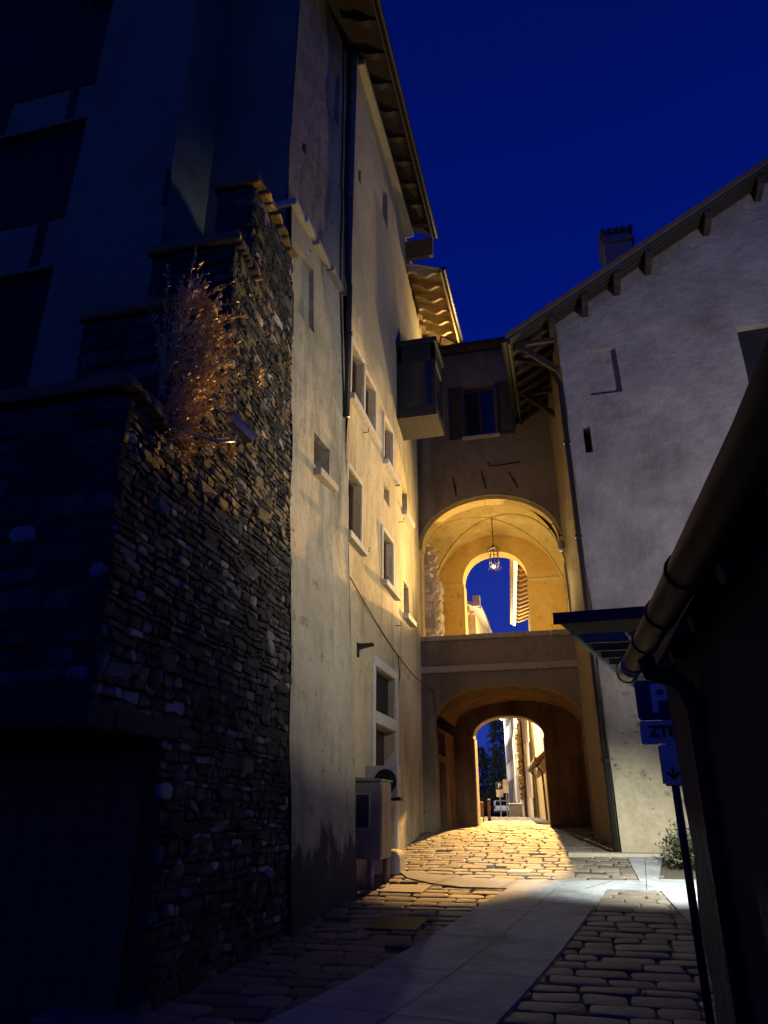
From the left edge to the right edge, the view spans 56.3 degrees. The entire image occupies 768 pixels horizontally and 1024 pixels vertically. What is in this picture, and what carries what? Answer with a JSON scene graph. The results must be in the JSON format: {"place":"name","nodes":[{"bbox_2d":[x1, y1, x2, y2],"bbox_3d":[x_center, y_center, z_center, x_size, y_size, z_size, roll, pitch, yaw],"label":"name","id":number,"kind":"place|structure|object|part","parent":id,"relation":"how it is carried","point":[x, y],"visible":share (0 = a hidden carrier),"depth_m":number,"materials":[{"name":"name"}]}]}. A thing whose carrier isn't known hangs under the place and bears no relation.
{"place":"outdoors","nodes":[
{"label":"outdoors","id":0,"kind":"place"},
{"bbox_2d":[0,816,704,1023],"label":"ground","id":1,"kind":"structure","parent":0,"point":[14,1017],"depth_m":6.56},
{"bbox_2d":[0,0,232,388],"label":"apartment house","id":2,"kind":"structure","parent":1,"relation":"on","point":[118,177],"depth_m":14.18,"materials":[{"name":"paint"}]},
{"bbox_2d":[0,170,297,1015],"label":"stone wall","id":3,"kind":"structure","parent":1,"relation":"on","point":[144,724],"depth_m":6.97,"materials":[{"name":"grey stone"}]},
{"bbox_2d":[161,374,211,478],"bbox_3d":[-2.121,-0.898,7.692,0.601,1.165,0.530,20,-30,-39],"label":"shrub","id":4,"kind":"object","parent":3,"relation":"attached to","point":[185,460],"visible":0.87,"depth_m":7.65,"materials":[{"name":"brown plant"}]},
{"bbox_2d":[147,241,257,451],"bbox_3d":[-1.999,-1.837,8.156,0.998,2.466,1.554,-5,-23,13],"label":"shrub","id":5,"kind":"object","parent":3,"relation":"attached to","point":[200,356],"visible":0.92,"depth_m":8.08,"materials":[{"name":"brown plant"}]},
{"bbox_2d":[160,410,258,442],"bbox_3d":[-1.895,-0.936,8.044,0.310,0.490,1.263,-19,-29,38],"label":"wall lamp","id":6,"kind":"object","parent":3,"relation":"attached to","point":[237,423],"visible":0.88,"depth_m":8.21,"materials":[{"name":"grey metal"}]},
{"bbox_2d":[219,396,228,408],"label":"wall plant","id":7,"kind":"object","parent":3,"relation":"attached to","point":[222,401],"depth_m":8.92,"materials":[{"name":"brown plant"}]},
{"bbox_2d":[228,441,238,465],"bbox_3d":[-1.883,-0.754,8.974,0.140,0.296,0.216,10,-25,-22],"label":"wall plant","id":8,"kind":"object","parent":3,"relation":"attached to","point":[231,453],"depth_m":8.97,"materials":[{"name":"brown plant"}]},
{"bbox_2d":[235,539,245,560],"bbox_3d":[-1.748,0.477,8.768,0.143,0.285,0.147,0,-23,-1],"label":"wall plant","id":9,"kind":"object","parent":3,"relation":"attached to","point":[242,548],"depth_m":8.79,"materials":[{"name":"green plant"}]},
{"bbox_2d":[237,369,247,385],"bbox_3d":[-1.910,-1.810,9.606,0.121,0.242,0.183,-5,-23,13],"label":"wall plant","id":10,"kind":"object","parent":3,"relation":"attached to","point":[241,377],"depth_m":9.62,"materials":[{"name":"brown plant"}]},
{"bbox_2d":[254,362,266,388],"bbox_3d":[-1.763,-1.975,10.310,0.147,0.381,0.293,-5,-23,13],"label":"wall plant","id":11,"kind":"object","parent":3,"relation":"attached to","point":[259,372],"depth_m":10.30,"materials":[{"name":"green plant"}]},
{"bbox_2d":[0,0,472,933],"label":"tall house","id":12,"kind":"structure","parent":1,"relation":"on","point":[314,126],"depth_m":15.63,"materials":[{"name":"beige paint"}]},
{"bbox_2d":[348,481,353,530],"bbox_3d":[-0.809,-0.077,14.612,0.090,1.372,0.982,-5,-23,13],"label":"window","id":13,"kind":"structure","parent":12,"relation":"in","point":[350,488],"depth_m":15.05,"materials":[{"name":"brown glass"}]},
{"bbox_2d":[352,358,356,392],"bbox_3d":[-0.786,-2.921,15.846,0.090,1.372,0.952,-5,-23,13],"label":"window","id":14,"kind":"structure","parent":12,"relation":"in","point":[354,367],"depth_m":16.33,"materials":[{"name":"brown glass"}]},
{"bbox_2d":[356,642,373,657],"bbox_3d":[-0.370,2.661,13.837,0.377,0.270,0.131,3,-23,-6],"label":"wall bracket","id":15,"kind":"object","parent":12,"relation":"attached to","point":[359,646],"depth_m":13.82,"materials":[{"name":"metal"}]},
{"bbox_2d":[365,389,368,415],"bbox_3d":[-0.529,-2.460,16.767,0.090,1.312,0.912,-5,-23,13],"label":"window","id":16,"kind":"structure","parent":12,"relation":"in","point":[367,393],"depth_m":17.24,"materials":[{"name":"brown glass"}]},
{"bbox_2d":[376,730,383,765],"bbox_3d":[-0.244,6.008,14.829,0.090,2.960,1.830,-5,-23,13],"label":"door","id":17,"kind":"structure","parent":12,"relation":"in","point":[379,735],"depth_m":15.67,"materials":[{"name":"brown wood"}]},
{"bbox_2d":[382,541,385,578],"bbox_3d":[-0.112,1.177,17.117,0.090,1.192,1.022,-5,-23,13],"label":"window","id":18,"kind":"structure","parent":12,"relation":"in","point":[384,545],"depth_m":17.57,"materials":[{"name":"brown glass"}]},
{"bbox_2d":[366,765,402,800],"bbox_3d":[-0.017,5.166,13.671,0.700,0.620,0.346,-5,-23,13],"label":"air conditioner","id":19,"kind":"object","parent":12,"relation":"attached to","point":[393,773],"visible":0.52,"depth_m":13.58,"materials":[{"name":"metal"}]},
{"bbox_2d":[350,577,433,690],"bbox_3d":[0.386,3.240,17.280,0.069,0.964,8.354,-6,-23,13],"label":"cable","id":20,"kind":"object","parent":12,"relation":"attached to","point":[385,636],"visible":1,"depth_m":16.03,"materials":[{"name":"black rubber"}]},
{"bbox_2d":[398,655,399,689],"bbox_3d":[0.321,4.041,16.722,0.038,1.454,0.306,-7,-24,17],"label":"cable","id":21,"kind":"object","parent":12,"relation":"attached to","point":[399,671],"visible":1,"depth_m":16.96,"materials":[{"name":"grey rubber"}]},
{"bbox_2d":[374,850,405,874],"bbox_3d":[0.012,6.627,13.426,0.720,0.567,0.714,-5,-23,13],"label":"plinth stone","id":22,"kind":"object","parent":1,"relation":"on","point":[397,861],"visible":0.23,"depth_m":13.14,"materials":[{"name":"white stone"}]},
{"bbox_2d":[467,595,493,633],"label":"corner house","id":23,"kind":"structure","parent":1,"relation":"on","point":[478,622],"depth_m":39.37,"materials":[{"name":"white paint"}]},
{"bbox_2d":[480,802,483,821],"bbox_3d":[3.852,11.831,28.195,0.152,0.850,0.160,-5,-23,13],"label":"bollard","id":24,"kind":"object","parent":1,"relation":"on","point":[481,810],"visible":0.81,"depth_m":28.20,"materials":[{"name":"brown wood"}]},
{"bbox_2d":[477,746,494,816],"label":"conifer tree","id":25,"kind":"object","parent":1,"relation":"on","point":[481,752],"visible":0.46,"depth_m":84.36,"materials":[{"name":"green plant"}]},
{"bbox_2d":[480,794,493,812],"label":"bush","id":26,"kind":"object","parent":1,"relation":"on","point":[485,805],"visible":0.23,"depth_m":75.61,"materials":[{"name":"green plant"}]},
{"bbox_2d":[487,799,490,820],"bbox_3d":[4.244,12.095,28.984,0.152,0.950,0.160,-5,-23,13],"label":"bollard","id":27,"kind":"object","parent":1,"relation":"on","point":[489,809],"visible":0.85,"depth_m":28.97,"materials":[{"name":"brown wood"}]},
{"bbox_2d":[480,719,507,816],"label":"conifer tree","id":28,"kind":"object","parent":1,"relation":"on","point":[494,735],"visible":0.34,"depth_m":81.12,"materials":[{"name":"green plant"}]},
{"bbox_2d":[484,749,507,816],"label":"conifer tree","id":29,"kind":"object","parent":1,"relation":"on","point":[498,766],"visible":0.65,"depth_m":77.39,"materials":[{"name":"green plant"}]},
{"bbox_2d":[496,782,502,816],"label":"road sign","id":30,"kind":"object","parent":1,"relation":"on","point":[499,789],"visible":0.99,"depth_m":41.66,"materials":[{"name":"metal"}]},
{"bbox_2d":[494,800,508,815],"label":"parked car","id":31,"kind":"object","parent":1,"relation":"on","point":[497,807],"visible":0.6,"depth_m":71.76,"materials":[{"name":"white paint"}]},
{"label":"rear window","id":32,"kind":"part","parent":31,"relation":"part of","materials":[{"name":"black glass"}]},
{"bbox_2d":[503,779,508,816],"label":"road sign","id":33,"kind":"object","parent":1,"relation":"on","point":[505,787],"visible":0.96,"depth_m":40.88,"materials":[{"name":"metal"}]},
{"bbox_2d":[418,337,594,832],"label":"bridge house","id":34,"kind":"structure","parent":1,"relation":"on","point":[477,474],"depth_m":23.24,"materials":[{"name":"paint"}]},
{"bbox_2d":[433,691,437,737],"bbox_3d":[1.478,5.809,20.574,0.125,1.362,0.044,-5,-23,13],"label":"cable","id":35,"kind":"object","parent":34,"relation":"attached to","point":[436,714],"visible":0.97,"depth_m":20.55,"materials":[{"name":"black rubber"}]},
{"bbox_2d":[464,386,496,435],"bbox_3d":[3.244,-3.323,24.163,1.024,1.914,0.080,-5,-23,13],"label":"window","id":36,"kind":"structure","parent":34,"relation":"in","point":[480,411],"depth_m":24.17,"materials":[{"name":"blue glass"}]},
{"bbox_2d":[487,519,500,572],"bbox_3d":[3.720,1.115,24.446,0.401,2.030,0.401,-16,-27,33],"label":"hanging lantern","id":37,"kind":"object","parent":34,"relation":"hanging from","point":[493,546],"visible":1,"depth_m":24.26,"materials":[{"name":"metal"}]},
{"bbox_2d":[548,523,564,551],"bbox_3d":[5.209,0.774,21.395,0.620,0.846,0.223,14,-27,-30],"label":"bracket lamp","id":38,"kind":"object","parent":34,"relation":"attached to","point":[560,543],"visible":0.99,"depth_m":21.29,"materials":[{"name":"metal"}]},
{"bbox_2d":[508,803,522,816],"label":"planter box","id":39,"kind":"object","parent":1,"relation":"on","point":[515,809],"visible":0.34,"depth_m":42.90,"materials":[{"name":"concrete"}]},
{"bbox_2d":[500,718,539,816],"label":"white house","id":40,"kind":"structure","parent":1,"relation":"on","point":[530,741],"depth_m":39.58,"materials":[{"name":"pale plaster"},{"name":"tile"}]},
{"bbox_2d":[515,719,527,816],"bbox_3d":[7.620,13.930,40.274,0.494,6.001,2.042,-4,-23,9],"label":"climbing plant","id":41,"kind":"object","parent":40,"relation":"attached to","point":[520,768],"visible":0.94,"depth_m":39.82,"materials":[{"name":"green plant"}]},
{"bbox_2d":[510,559,544,766],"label":"building","id":42,"kind":"structure","parent":1,"relation":"on","point":[519,606],"depth_m":32.45,"materials":[{"name":"paint"}]},
{"bbox_2d":[528,751,549,820],"bbox_3d":[7.311,11.987,31.831,2.260,3.850,7.919,-5,-23,13],"label":"lean to","id":43,"kind":"object","parent":1,"relation":"on","point":[542,790],"visible":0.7,"depth_m":31.61,"materials":[{"name":"tile"}]},
{"bbox_2d":[553,606,653,689],"bbox_3d":[5.856,3.312,8.996,6.870,3.728,6.080,-5,-23,13],"label":"canopy","id":44,"kind":"object","parent":1,"relation":"on","point":[603,636],"visible":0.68,"depth_m":8.47,"materials":[{"name":"metal"}]},
{"bbox_2d":[501,157,767,858],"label":"gabled house","id":45,"kind":"structure","parent":1,"relation":"on","point":[629,367],"depth_m":18.73,"materials":[{"name":"paint"}]},
{"bbox_2d":[584,432,591,452],"bbox_3d":[5.375,-1.751,18.903,0.170,0.780,0.030,-5,-23,13],"label":"slit window","id":46,"kind":"structure","parent":45,"relation":"in","point":[587,434],"depth_m":18.92,"materials":[{"name":"black glass"}]},
{"bbox_2d":[737,328,767,382],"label":"window","id":47,"kind":"structure","parent":45,"relation":"in","point":[752,342],"depth_m":18.69,"materials":[{"name":"grey glass"}]},
{"bbox_2d":[634,680,714,1023],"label":"parking sign","id":48,"kind":"object","parent":1,"relation":"on","point":[652,701],"visible":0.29,"depth_m":5.51,"materials":[{"name":"metal"}]},
{"bbox_2d":[659,858,695,879],"bbox_3d":[5.942,6.392,12.852,2.200,0.204,2.430,-5,-23,13],"label":"planting bed","id":49,"kind":"object","parent":1,"relation":"on","point":[667,871],"visible":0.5,"depth_m":12.66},
{"bbox_2d":[654,820,693,869],"bbox_3d":[5.648,6.126,13.186,1.272,0.907,1.462,-5,-23,13],"label":"bush","id":50,"kind":"object","parent":49,"relation":"on","point":[674,846],"visible":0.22,"depth_m":13.05,"materials":[{"name":"green plant"}]},
{"bbox_2d":[616,338,767,1023],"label":"building","id":51,"kind":"structure","parent":1,"relation":"on","point":[701,632],"depth_m":3.08,"materials":[{"name":"stone"}]},
{"bbox_2d":[30,817,716,1023],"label":"road","id":52,"kind":"structure","parent":0,"point":[249,992],"depth_m":8.06,"materials":[{"name":"stone"}]},
{"bbox_2d":[364,915,429,931],"bbox_3d":[0.181,5.364,9.298,0.699,0.146,0.750,-5,-23,13],"label":"manhole cover","id":53,"kind":"object","parent":52,"relation":"on","point":[391,923],"visible":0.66,"depth_m":9.24,"materials":[{"name":"metal"}]},
{"bbox_2d":[378,884,431,894],"bbox_3d":[0.349,6.131,11.613,0.748,0.140,0.650,-5,-23,13],"label":"manhole cover","id":54,"kind":"object","parent":52,"relation":"on","point":[412,889],"visible":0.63,"depth_m":11.57,"materials":[{"name":"metal"}]},
{"bbox_2d":[507,869,532,873],"bbox_3d":[2.465,6.546,13.018,0.447,0.114,0.300,-5,-23,13],"label":"manhole cover","id":55,"kind":"object","parent":52,"relation":"on","point":[519,870],"visible":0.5,"depth_m":12.97,"materials":[{"name":"metal"}]},
{"bbox_2d":[261,857,704,1023],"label":"pavement","id":56,"kind":"structure","parent":0,"point":[462,995],"depth_m":7.60,"materials":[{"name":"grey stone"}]},
{"bbox_2d":[356,777,392,888],"bbox_3d":[-0.239,5.528,12.376,0.620,1.788,0.800,-5,-23,13],"label":"utility cabinet","id":57,"kind":"object","parent":56,"relation":"on","point":[373,819],"visible":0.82,"depth_m":12.15,"materials":[{"name":"metal"}]},
{"bbox_3d":[0.041,5.304,12.394,0.013,1.140,0.660,-5,-23,13],"label":"door","id":58,"kind":"part","parent":57,"relation":"part of","materials":[{"name":"paint"}]},
{"bbox_2d":[479,786,508,815],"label":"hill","id":59,"kind":"structure","parent":0,"point":[486,813],"depth_m":171.95,"materials":[{"name":"green plant"}]},
{"bbox_2d":[381,0,767,785],"label":"sky","id":60,"kind":"structure","parent":0,"point":[540,127],"materials":[{"name":"blue"}]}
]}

